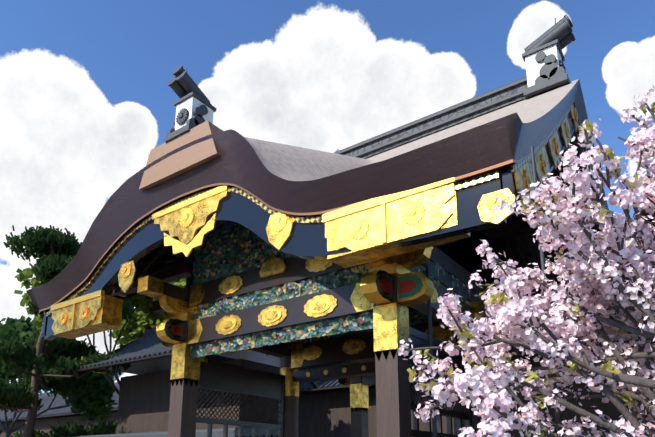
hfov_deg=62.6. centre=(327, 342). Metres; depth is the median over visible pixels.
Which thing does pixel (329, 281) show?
carving
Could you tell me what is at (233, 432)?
roof wall
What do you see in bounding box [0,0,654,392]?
sky
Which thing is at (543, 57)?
onigawara
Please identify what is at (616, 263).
cherry tree
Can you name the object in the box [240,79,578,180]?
roof top
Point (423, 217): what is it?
bargeboards
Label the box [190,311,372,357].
carving
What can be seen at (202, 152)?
ridges
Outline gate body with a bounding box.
[137,145,560,436]
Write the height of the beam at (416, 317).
0.380 m
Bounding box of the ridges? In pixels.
[139,76,527,190]
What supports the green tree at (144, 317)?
on the ground
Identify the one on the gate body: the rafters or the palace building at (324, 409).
the rafters
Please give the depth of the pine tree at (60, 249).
23.34 m
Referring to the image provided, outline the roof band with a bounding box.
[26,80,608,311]
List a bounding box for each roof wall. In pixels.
[70,427,277,436]
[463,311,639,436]
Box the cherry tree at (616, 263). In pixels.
[393,85,654,436]
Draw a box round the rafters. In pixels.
[106,165,588,303]
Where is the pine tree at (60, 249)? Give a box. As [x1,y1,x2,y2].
[0,225,134,436]
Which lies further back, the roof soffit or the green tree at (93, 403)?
the green tree at (93, 403)
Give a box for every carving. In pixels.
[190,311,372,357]
[193,265,370,319]
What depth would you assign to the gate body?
11.94 m
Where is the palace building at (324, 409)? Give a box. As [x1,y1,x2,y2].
[0,379,460,436]
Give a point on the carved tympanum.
(225, 250)
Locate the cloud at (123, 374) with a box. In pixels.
[106,371,136,381]
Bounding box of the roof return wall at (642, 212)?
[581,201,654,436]
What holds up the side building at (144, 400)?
on the ground
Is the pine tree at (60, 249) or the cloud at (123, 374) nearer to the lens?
the pine tree at (60, 249)
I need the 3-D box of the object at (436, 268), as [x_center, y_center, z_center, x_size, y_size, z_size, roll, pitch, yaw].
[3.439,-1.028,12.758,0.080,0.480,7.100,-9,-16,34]
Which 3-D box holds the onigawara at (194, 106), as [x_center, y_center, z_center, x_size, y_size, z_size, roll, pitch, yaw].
[-2.801,-4.821,11.052,0.720,1.641,0.899,-9,-16,34]
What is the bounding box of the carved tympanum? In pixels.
[191,211,294,285]
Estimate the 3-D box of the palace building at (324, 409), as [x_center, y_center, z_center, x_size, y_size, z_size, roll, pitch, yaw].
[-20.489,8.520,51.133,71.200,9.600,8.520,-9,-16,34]
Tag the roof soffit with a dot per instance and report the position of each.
(499, 246)
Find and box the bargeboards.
[41,104,603,387]
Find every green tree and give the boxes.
[0,315,116,436]
[14,255,185,394]
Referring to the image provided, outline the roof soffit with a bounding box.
[43,102,599,368]
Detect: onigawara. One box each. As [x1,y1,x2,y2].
[164,65,216,142]
[522,15,575,99]
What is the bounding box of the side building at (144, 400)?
[73,327,300,433]

